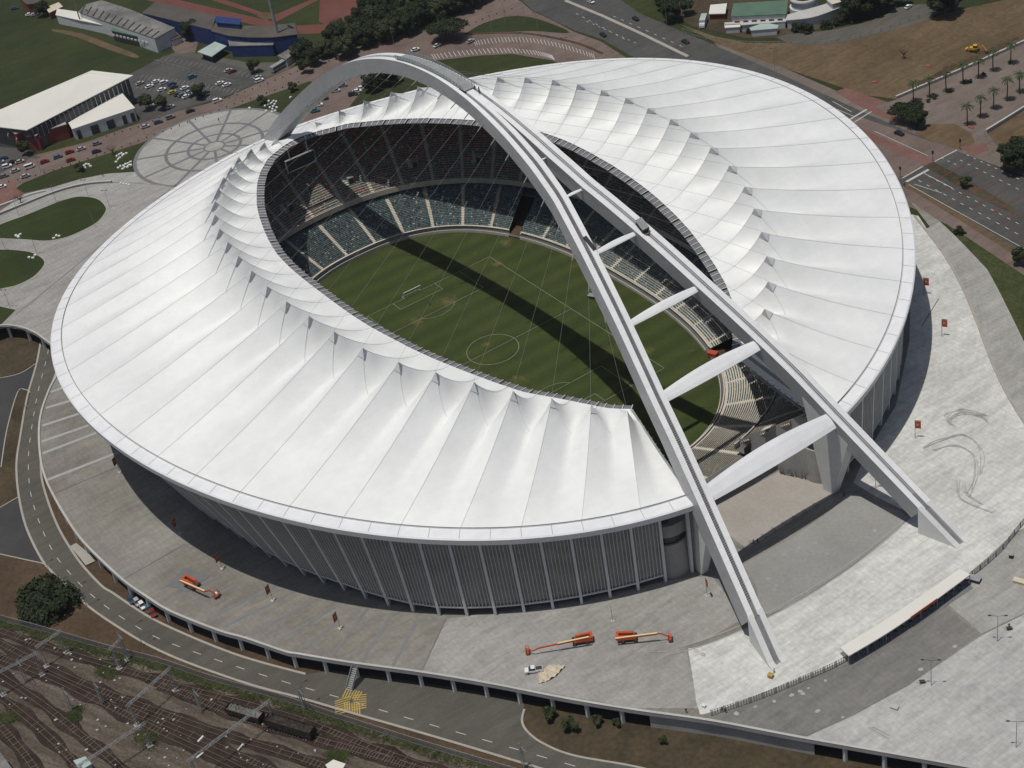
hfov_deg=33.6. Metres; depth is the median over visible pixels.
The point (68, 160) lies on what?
parked car
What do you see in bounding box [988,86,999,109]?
palm tree
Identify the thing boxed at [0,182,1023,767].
concourse
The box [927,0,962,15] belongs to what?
tree
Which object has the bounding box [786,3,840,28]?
terrace block
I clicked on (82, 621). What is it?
ground
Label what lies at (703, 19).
box truck
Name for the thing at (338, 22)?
tree
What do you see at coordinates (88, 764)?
relay hut
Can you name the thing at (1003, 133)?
earth plot
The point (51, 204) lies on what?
kerb
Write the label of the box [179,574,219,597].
boom lift
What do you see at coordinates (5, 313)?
oval lawn
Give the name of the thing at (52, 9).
block
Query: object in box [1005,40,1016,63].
palm tree
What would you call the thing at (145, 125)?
parked car
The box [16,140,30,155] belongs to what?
tree
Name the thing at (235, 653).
kerb
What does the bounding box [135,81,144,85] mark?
parked car
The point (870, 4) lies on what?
tree
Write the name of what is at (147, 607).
parked car
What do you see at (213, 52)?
shed
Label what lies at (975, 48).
backhoe
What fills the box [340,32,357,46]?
tree
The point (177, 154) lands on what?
round plaza
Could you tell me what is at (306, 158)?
scoreboard
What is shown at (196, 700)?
overhead mast
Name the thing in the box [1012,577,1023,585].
crate
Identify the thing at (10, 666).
overhead gantry
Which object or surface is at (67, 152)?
parked car
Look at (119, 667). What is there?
overhead gantry
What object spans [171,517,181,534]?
banner flag
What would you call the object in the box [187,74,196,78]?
parked car
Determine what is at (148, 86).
parked car
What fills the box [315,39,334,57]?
tree
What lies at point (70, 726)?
railway track
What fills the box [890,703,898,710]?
crate
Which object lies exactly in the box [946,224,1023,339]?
grass bank
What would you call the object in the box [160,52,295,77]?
service yard
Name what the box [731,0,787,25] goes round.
green roofed house
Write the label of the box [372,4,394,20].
tree
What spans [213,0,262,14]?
running track
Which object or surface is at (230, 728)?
overhead gantry
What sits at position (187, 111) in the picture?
parked car
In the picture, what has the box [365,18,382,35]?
tree
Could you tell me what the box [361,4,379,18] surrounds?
tree
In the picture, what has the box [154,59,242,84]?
yard fence
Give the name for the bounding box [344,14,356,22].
tree
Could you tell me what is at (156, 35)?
club stand
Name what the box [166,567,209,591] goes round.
ground sheet
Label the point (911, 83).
palm tree
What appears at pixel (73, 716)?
weed patch
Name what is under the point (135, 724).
overhead gantry
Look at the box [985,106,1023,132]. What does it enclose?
boundary wall
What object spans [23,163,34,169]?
minibus
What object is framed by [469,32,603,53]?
planting strip
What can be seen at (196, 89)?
tree
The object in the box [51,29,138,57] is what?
worn path
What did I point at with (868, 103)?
red footpath
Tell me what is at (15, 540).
side road
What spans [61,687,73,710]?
overhead mast
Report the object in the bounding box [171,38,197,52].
entrance yard
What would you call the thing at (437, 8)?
tree
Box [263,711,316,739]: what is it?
goods wagon
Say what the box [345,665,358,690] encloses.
stair
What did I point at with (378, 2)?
tree
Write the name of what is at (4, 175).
parked car
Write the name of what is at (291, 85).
tree
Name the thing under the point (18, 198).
bare tree
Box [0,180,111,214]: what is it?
retaining wall
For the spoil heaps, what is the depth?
696.19 m
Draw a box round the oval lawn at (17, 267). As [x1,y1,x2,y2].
[0,250,43,288]
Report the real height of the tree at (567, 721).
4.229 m
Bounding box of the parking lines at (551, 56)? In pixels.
[147,37,594,101]
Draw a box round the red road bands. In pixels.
[931,165,1023,230]
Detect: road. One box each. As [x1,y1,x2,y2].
[0,365,34,465]
[0,498,41,562]
[18,343,634,767]
[523,0,1023,248]
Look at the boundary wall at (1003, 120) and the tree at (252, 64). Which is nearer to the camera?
the boundary wall at (1003, 120)
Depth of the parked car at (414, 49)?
788.09 m
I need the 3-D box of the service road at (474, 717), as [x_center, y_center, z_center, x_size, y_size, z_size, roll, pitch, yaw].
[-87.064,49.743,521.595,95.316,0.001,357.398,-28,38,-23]
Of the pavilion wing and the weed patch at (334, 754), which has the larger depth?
the pavilion wing
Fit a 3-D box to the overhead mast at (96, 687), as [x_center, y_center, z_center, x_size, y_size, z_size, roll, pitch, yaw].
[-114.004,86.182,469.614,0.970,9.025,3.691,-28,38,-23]
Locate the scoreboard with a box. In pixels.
[284,141,316,173]
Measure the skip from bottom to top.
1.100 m
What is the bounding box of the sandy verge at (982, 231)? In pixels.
[905,183,1014,251]
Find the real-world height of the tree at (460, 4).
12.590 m
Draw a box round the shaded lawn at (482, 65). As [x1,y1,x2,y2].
[349,54,556,106]
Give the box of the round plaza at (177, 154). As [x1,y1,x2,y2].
[133,108,279,186]
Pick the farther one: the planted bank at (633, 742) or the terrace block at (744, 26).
the terrace block at (744, 26)
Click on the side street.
(13, 153)
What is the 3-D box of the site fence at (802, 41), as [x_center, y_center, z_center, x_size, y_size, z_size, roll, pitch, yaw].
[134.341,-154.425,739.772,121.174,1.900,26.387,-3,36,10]
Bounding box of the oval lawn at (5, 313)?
[0,307,14,323]
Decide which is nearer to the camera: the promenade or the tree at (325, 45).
the promenade
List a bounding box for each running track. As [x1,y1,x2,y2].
[148,0,276,25]
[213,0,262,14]
[270,0,316,20]
[296,24,328,33]
[319,0,357,27]
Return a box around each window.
[76,130,82,138]
[90,125,96,134]
[94,124,99,132]
[106,120,111,128]
[110,119,115,127]
[122,115,127,124]
[130,112,135,121]
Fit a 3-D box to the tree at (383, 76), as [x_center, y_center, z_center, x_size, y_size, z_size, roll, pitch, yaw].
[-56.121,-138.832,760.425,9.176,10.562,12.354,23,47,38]
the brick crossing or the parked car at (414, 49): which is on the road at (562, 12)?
the brick crossing
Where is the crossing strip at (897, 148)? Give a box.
[858,126,931,164]
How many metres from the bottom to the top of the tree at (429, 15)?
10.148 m
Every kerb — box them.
[0,196,106,240]
[0,249,45,288]
[0,363,45,563]
[15,339,644,767]
[565,0,688,56]
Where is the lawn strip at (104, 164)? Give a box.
[16,81,311,192]
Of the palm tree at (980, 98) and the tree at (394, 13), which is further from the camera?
the tree at (394, 13)
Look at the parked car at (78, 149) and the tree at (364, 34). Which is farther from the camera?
the tree at (364, 34)
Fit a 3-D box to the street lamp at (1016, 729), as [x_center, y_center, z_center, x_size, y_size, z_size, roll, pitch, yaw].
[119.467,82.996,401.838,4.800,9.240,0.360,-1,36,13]
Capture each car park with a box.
[128,55,264,123]
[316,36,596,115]
[776,4,936,44]
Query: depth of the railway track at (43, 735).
465.20 m
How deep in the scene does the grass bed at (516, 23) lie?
795.82 m
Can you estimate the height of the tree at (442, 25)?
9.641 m
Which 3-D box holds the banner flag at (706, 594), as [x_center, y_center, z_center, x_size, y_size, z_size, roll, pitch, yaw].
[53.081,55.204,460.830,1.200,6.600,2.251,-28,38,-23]
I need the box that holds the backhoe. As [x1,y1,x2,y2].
[965,44,987,52]
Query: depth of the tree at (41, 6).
895.28 m
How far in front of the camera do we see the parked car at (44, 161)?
750.73 m
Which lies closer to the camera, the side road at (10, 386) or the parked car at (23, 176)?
the side road at (10, 386)
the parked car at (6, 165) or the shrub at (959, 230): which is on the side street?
the parked car at (6, 165)
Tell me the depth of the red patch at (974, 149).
637.50 m
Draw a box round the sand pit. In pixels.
[257,12,275,19]
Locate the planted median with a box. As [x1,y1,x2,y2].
[925,162,1015,213]
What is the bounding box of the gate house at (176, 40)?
[170,31,181,45]
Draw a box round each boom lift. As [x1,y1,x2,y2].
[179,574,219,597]
[525,631,592,654]
[615,631,671,643]
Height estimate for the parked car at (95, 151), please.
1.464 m
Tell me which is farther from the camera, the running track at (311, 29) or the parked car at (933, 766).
the running track at (311, 29)
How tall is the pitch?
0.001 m
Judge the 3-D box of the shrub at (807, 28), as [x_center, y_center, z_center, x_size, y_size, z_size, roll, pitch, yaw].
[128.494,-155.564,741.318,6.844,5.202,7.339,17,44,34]
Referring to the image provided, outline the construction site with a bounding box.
[682,0,1023,98]
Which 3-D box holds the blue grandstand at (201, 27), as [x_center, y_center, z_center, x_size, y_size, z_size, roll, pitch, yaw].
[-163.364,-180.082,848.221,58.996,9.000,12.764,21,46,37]
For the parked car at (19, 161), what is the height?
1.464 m
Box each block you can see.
[47,2,62,18]
[724,19,785,31]
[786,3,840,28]
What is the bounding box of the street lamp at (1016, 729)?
[1006,720,1023,746]
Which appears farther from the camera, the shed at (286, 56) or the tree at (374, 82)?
the shed at (286, 56)
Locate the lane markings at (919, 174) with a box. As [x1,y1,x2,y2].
[576,13,1018,245]
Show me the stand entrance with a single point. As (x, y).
(242, 49)
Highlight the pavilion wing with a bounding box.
[827,0,840,15]
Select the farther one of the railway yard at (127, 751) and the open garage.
the open garage
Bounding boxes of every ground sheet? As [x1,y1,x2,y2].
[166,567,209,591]
[537,664,563,682]
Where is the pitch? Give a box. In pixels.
[317,233,719,460]
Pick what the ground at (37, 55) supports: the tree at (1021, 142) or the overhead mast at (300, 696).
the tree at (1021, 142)
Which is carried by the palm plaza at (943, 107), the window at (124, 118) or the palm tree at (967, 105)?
the palm tree at (967, 105)
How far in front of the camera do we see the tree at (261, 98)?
764.59 m
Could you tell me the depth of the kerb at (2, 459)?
586.03 m
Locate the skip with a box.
[967,573,981,583]
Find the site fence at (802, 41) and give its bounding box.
[682,6,957,44]
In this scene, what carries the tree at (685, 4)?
on the ground at (37, 55)
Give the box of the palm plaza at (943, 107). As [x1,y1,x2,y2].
[875,44,1023,175]
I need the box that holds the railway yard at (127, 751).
[0,621,491,767]
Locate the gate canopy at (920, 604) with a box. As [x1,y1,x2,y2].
[840,569,969,664]
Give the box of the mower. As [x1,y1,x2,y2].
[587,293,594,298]
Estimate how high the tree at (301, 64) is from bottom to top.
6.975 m
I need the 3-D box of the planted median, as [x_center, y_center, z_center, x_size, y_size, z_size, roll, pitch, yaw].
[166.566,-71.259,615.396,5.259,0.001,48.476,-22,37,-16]
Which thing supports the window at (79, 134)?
in the hall annexe at (117, 110)
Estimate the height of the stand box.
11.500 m
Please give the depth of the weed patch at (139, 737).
459.51 m
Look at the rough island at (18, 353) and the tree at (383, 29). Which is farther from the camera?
the tree at (383, 29)
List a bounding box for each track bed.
[0,689,78,767]
[0,722,43,767]
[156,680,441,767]
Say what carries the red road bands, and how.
on the road at (562, 12)
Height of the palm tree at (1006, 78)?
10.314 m
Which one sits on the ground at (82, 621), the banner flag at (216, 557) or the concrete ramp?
the concrete ramp
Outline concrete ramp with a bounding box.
[70,543,93,564]
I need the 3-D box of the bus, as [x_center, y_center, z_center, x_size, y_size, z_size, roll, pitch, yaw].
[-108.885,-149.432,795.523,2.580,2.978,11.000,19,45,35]
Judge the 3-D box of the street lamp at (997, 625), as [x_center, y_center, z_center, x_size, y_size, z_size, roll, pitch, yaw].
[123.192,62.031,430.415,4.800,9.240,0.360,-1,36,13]
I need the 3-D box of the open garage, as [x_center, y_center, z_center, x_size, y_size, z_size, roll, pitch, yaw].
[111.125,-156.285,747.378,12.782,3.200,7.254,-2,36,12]
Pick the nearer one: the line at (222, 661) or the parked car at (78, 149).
the line at (222, 661)
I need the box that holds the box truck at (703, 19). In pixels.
[699,13,707,27]
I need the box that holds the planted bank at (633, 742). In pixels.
[523,701,905,767]
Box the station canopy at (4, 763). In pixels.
[0,753,11,767]
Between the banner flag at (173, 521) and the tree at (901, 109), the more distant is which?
the tree at (901, 109)
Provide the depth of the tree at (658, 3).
780.62 m
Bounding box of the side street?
[0,147,38,173]
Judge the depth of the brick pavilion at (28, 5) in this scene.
905.92 m
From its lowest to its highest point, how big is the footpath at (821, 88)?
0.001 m
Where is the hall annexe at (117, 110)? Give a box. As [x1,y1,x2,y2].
[69,92,137,139]
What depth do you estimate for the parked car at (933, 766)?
409.38 m
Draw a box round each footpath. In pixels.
[715,43,950,147]
[835,88,907,123]
[902,187,1023,274]
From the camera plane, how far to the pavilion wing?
746.62 m
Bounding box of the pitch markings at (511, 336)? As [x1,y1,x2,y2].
[368,257,663,404]
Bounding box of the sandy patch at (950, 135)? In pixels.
[915,124,974,148]
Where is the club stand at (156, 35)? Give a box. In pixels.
[79,0,176,52]
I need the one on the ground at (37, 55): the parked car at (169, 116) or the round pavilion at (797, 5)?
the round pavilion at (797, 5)
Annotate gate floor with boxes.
[840,581,972,666]
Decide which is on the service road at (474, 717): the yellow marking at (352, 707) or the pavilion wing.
the yellow marking at (352, 707)
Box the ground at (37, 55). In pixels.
[0,0,1023,239]
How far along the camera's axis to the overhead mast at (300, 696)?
456.44 m
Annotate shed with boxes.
[198,42,226,61]
[277,49,296,66]
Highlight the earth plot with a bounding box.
[988,111,1023,145]
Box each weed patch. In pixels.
[0,704,22,726]
[59,704,85,726]
[94,657,117,681]
[131,725,163,756]
[321,746,356,767]
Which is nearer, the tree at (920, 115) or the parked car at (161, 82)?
the tree at (920, 115)
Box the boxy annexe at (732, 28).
[724,24,739,32]
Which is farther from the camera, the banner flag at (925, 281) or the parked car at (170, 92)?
the parked car at (170, 92)
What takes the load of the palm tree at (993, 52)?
on the palm plaza at (943, 107)
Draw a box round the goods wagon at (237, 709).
[224,701,264,722]
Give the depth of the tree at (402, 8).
813.15 m
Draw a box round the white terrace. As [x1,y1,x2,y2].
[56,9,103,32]
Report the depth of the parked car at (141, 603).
503.32 m
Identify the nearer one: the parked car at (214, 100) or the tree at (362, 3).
the parked car at (214, 100)
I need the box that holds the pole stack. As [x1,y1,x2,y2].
[867,726,890,740]
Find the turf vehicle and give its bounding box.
[707,349,718,357]
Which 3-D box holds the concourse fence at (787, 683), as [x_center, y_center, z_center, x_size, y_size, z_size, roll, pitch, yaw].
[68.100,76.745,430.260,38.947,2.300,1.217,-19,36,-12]
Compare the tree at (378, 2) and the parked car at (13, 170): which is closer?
the parked car at (13, 170)
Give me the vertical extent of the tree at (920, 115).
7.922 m
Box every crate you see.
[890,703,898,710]
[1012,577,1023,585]
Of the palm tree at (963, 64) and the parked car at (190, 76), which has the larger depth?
the parked car at (190, 76)
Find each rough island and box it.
[0,336,38,376]
[0,389,29,506]
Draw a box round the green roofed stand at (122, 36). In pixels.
[111,28,147,45]
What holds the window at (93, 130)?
in the hall annexe at (117, 110)
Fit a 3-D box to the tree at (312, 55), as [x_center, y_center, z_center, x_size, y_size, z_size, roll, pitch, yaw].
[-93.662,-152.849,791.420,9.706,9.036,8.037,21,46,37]
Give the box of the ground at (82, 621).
[0,195,732,767]
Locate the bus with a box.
[269,59,285,72]
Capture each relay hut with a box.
[73,756,92,767]
[326,760,345,767]
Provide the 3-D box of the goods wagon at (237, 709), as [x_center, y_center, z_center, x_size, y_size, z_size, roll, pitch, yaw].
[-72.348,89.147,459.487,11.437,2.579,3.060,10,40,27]
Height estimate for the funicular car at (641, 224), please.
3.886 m
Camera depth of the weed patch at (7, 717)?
474.29 m
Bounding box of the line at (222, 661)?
[28,350,573,765]
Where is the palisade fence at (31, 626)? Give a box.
[0,615,513,767]
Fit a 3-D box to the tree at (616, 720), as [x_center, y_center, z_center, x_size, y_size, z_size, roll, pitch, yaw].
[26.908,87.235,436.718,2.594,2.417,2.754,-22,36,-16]
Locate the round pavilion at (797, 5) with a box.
[789,0,818,13]
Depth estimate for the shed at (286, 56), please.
798.09 m
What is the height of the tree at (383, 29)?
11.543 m
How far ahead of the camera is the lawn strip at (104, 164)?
742.24 m
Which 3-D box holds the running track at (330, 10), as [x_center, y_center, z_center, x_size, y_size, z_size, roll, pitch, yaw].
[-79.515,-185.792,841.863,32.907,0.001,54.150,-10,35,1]
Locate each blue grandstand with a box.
[142,2,214,44]
[211,23,297,53]
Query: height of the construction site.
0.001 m
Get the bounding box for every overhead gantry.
[0,652,45,697]
[35,629,69,667]
[76,722,153,767]
[108,637,129,670]
[125,666,178,727]
[187,698,273,767]
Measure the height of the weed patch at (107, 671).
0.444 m
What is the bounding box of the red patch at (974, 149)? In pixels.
[961,143,988,155]
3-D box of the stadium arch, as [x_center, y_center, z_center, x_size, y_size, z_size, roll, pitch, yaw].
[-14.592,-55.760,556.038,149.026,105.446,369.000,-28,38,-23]
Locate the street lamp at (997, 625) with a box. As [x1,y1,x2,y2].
[988,615,1007,641]
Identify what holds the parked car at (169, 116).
on the brick apron
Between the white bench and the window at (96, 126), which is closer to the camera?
the white bench
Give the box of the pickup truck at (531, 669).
[524,665,542,674]
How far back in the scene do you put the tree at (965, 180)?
613.60 m
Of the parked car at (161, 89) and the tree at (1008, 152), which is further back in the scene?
the parked car at (161, 89)
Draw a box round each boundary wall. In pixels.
[895,40,1023,98]
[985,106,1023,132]
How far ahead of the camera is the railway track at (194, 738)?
457.28 m
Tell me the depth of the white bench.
726.15 m
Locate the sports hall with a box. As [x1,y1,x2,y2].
[0,70,135,150]
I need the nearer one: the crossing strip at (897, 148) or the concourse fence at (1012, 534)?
the concourse fence at (1012, 534)
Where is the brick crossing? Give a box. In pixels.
[851,117,957,178]
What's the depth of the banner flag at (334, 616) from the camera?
471.64 m
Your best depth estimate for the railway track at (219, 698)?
468.80 m
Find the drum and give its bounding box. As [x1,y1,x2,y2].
[767,672,773,678]
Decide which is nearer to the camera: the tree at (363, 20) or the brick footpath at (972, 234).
the brick footpath at (972, 234)
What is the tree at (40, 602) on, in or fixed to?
on the ground at (82, 621)
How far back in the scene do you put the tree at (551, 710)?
441.18 m
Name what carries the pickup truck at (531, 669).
on the concourse
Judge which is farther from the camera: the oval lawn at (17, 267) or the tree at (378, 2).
the tree at (378, 2)
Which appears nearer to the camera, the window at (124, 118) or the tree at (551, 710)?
the tree at (551, 710)
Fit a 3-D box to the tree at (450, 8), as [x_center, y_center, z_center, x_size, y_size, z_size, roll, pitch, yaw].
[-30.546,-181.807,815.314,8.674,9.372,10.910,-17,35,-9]
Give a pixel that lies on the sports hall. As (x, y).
(40, 121)
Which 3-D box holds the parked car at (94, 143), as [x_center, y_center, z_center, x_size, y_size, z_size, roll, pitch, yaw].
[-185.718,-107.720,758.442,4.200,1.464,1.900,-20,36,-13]
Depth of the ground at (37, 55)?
840.17 m
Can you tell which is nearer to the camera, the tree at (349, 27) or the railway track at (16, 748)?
the railway track at (16, 748)
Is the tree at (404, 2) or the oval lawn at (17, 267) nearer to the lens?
the oval lawn at (17, 267)
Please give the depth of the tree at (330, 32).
798.30 m
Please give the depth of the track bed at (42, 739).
468.33 m
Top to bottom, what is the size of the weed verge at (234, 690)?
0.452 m
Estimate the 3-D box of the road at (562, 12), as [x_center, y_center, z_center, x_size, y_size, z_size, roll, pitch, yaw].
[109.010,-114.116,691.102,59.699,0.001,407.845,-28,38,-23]
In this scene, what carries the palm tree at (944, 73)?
on the palm plaza at (943, 107)
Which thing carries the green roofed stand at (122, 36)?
on the ground at (37, 55)
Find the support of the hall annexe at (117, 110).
on the ground at (37, 55)
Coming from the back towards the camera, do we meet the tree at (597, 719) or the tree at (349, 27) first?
the tree at (349, 27)
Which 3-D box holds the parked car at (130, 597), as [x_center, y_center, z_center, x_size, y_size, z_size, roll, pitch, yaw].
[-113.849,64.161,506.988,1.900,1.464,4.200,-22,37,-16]
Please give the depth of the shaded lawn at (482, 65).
762.07 m
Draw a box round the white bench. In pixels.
[0,190,44,206]
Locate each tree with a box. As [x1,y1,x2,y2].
[10,189,23,202]
[15,572,80,626]
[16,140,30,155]
[33,0,49,15]
[73,162,83,171]
[136,93,151,109]
[152,94,166,107]
[179,18,195,36]
[190,82,204,98]
[245,58,259,72]
[256,95,267,104]
[287,82,296,91]
[288,45,302,59]
[292,37,312,57]
[296,58,310,72]
[301,46,320,64]
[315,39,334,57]
[321,24,344,44]
[329,18,347,26]
[330,34,355,57]
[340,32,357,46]
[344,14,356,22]
[344,22,361,39]
[351,6,363,18]
[354,23,374,46]
[355,16,368,25]
[356,0,374,11]
[360,73,382,91]
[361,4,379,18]
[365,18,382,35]
[372,0,387,4]
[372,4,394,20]
[373,17,398,41]
[378,73,397,83]
[384,9,404,32]
[388,3,400,9]
[395,0,413,6]
[395,12,419,34]
[396,5,409,11]
[405,1,428,26]
[424,0,431,20]
[425,15,468,39]
[426,0,448,19]
[445,0,457,14]
[452,0,470,11]
[541,706,555,720]
[560,716,578,731]
[591,714,602,725]
[610,718,619,726]
[654,0,668,7]
[658,735,666,742]
[661,0,681,21]
[679,0,693,14]
[837,0,866,17]
[857,0,879,15]
[875,0,893,10]
[887,100,923,121]
[907,79,919,99]
[907,108,928,127]
[923,74,935,97]
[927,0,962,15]
[940,69,951,91]
[957,59,968,83]
[958,175,972,186]
[960,101,973,125]
[973,57,984,78]
[974,93,986,117]
[987,47,998,71]
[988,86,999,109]
[997,138,1023,171]
[1001,75,1013,100]
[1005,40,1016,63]
[1010,136,1023,169]
[1011,246,1023,265]
[1013,70,1023,92]
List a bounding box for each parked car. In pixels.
[0,173,8,178]
[2,163,11,168]
[10,168,19,173]
[15,159,24,163]
[20,173,29,178]
[40,159,48,163]
[53,154,62,159]
[64,149,74,154]
[65,157,75,162]
[76,146,85,151]
[91,149,100,153]
[92,141,101,145]
[127,594,133,604]
[133,596,139,606]
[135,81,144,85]
[137,599,144,609]
[140,124,149,128]
[144,604,151,613]
[145,84,153,88]
[148,607,156,617]
[153,120,162,124]
[157,87,166,91]
[159,80,168,84]
[165,104,174,108]
[165,114,174,119]
[168,90,176,94]
[185,108,194,113]
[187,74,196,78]
[212,98,221,102]
[254,77,263,82]
[310,108,319,112]
[348,91,357,96]
[411,47,419,51]
[433,43,441,47]
[894,130,904,135]
[930,765,944,767]
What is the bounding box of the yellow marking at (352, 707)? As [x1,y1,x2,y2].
[335,688,365,713]
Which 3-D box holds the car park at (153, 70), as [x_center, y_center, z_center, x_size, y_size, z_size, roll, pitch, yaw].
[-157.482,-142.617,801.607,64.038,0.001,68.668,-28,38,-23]
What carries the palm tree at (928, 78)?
on the palm plaza at (943, 107)
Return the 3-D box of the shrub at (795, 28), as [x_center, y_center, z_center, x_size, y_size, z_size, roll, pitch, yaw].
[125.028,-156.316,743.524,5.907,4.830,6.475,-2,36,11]
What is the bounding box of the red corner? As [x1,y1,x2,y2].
[0,181,22,203]
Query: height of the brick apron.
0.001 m
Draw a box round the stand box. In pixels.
[215,16,241,28]
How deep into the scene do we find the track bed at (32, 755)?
463.84 m
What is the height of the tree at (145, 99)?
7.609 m
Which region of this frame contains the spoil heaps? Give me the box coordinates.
[915,37,1018,84]
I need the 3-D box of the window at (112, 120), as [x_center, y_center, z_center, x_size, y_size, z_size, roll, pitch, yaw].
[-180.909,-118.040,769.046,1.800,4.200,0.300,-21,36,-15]
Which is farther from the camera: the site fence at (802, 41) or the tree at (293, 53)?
the tree at (293, 53)
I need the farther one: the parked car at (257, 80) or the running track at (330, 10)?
the running track at (330, 10)
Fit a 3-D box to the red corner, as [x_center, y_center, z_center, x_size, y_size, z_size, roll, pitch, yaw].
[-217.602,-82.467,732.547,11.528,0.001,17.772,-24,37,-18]
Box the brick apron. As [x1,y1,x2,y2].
[0,0,909,210]
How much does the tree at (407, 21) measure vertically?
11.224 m
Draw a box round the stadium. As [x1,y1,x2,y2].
[50,58,915,615]
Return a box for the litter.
[2,638,315,765]
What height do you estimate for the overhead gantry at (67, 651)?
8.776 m
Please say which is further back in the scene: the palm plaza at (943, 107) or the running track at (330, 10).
the running track at (330, 10)
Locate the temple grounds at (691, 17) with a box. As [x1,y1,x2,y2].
[676,0,820,37]
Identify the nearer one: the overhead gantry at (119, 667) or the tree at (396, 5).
the overhead gantry at (119, 667)
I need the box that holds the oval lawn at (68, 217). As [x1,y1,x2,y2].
[0,197,105,240]
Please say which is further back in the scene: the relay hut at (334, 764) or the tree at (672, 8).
the tree at (672, 8)
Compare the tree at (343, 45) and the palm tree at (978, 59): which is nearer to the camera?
the palm tree at (978, 59)
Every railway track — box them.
[0,628,436,767]
[0,641,326,767]
[0,654,243,767]
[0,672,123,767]
[0,693,75,767]
[0,722,39,767]
[126,707,272,767]
[157,682,427,767]
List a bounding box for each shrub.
[791,22,802,32]
[798,22,813,34]
[820,20,832,29]
[833,16,843,25]
[843,15,854,24]
[953,225,966,235]
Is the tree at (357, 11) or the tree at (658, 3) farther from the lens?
the tree at (357, 11)
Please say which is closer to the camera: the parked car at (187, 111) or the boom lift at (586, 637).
the boom lift at (586, 637)
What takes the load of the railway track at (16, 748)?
on the track bed at (32, 755)
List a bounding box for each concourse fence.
[710,655,846,716]
[971,518,1023,574]
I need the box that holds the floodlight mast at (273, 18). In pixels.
[268,0,278,33]
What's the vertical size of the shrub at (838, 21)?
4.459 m
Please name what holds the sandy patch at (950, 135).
on the palm plaza at (943, 107)
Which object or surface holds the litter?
on the railway yard at (127, 751)
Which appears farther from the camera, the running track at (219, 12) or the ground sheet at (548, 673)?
the running track at (219, 12)
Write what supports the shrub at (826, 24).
on the ground at (37, 55)
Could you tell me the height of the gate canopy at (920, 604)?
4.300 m
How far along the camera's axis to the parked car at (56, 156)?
752.65 m
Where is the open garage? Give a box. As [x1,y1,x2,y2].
[749,23,778,36]
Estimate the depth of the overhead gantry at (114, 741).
449.70 m
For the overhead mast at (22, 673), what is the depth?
483.23 m
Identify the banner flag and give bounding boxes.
[112,456,121,472]
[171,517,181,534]
[214,552,224,569]
[265,584,275,601]
[332,611,342,629]
[705,578,709,596]
[912,420,920,438]
[921,278,928,295]
[939,319,946,336]
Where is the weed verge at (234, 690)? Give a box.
[0,613,503,767]
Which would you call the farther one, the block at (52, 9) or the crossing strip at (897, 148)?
the block at (52, 9)
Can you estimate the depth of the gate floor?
442.44 m
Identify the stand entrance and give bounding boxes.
[228,40,275,56]
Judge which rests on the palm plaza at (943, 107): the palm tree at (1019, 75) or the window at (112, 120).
the palm tree at (1019, 75)
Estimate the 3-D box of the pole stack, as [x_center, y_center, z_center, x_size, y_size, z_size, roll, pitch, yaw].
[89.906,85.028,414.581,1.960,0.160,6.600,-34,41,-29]
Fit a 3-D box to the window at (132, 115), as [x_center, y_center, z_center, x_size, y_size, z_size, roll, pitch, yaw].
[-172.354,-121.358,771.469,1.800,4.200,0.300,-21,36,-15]
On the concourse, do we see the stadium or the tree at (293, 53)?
the stadium
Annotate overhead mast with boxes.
[16,659,28,682]
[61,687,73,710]
[93,681,104,704]
[192,688,203,712]
[296,686,305,710]
[518,743,526,767]
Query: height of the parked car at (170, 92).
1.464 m
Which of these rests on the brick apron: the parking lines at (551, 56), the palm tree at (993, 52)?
the parking lines at (551, 56)
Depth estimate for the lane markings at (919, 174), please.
628.00 m
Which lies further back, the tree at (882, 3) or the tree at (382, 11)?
the tree at (382, 11)
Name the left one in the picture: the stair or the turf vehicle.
the stair
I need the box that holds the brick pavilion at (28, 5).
[21,0,39,12]
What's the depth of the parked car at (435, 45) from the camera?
788.16 m
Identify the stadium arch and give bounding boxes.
[216,50,969,669]
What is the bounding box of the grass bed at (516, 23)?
[464,16,569,34]
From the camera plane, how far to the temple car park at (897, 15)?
737.04 m
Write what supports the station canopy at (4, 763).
on the railway yard at (127, 751)
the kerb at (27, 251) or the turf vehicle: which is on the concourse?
the kerb at (27, 251)
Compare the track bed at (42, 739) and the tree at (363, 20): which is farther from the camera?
the tree at (363, 20)
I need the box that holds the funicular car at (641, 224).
[635,217,649,235]
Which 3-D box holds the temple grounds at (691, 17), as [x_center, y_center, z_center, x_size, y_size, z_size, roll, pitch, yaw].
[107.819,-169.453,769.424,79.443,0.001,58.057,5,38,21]
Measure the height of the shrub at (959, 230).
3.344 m
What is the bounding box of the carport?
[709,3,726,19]
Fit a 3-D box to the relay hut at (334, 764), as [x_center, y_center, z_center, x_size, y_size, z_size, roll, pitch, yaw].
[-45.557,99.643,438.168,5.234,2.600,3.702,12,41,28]
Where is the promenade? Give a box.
[0,172,150,211]
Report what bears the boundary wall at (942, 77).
on the ground at (37, 55)

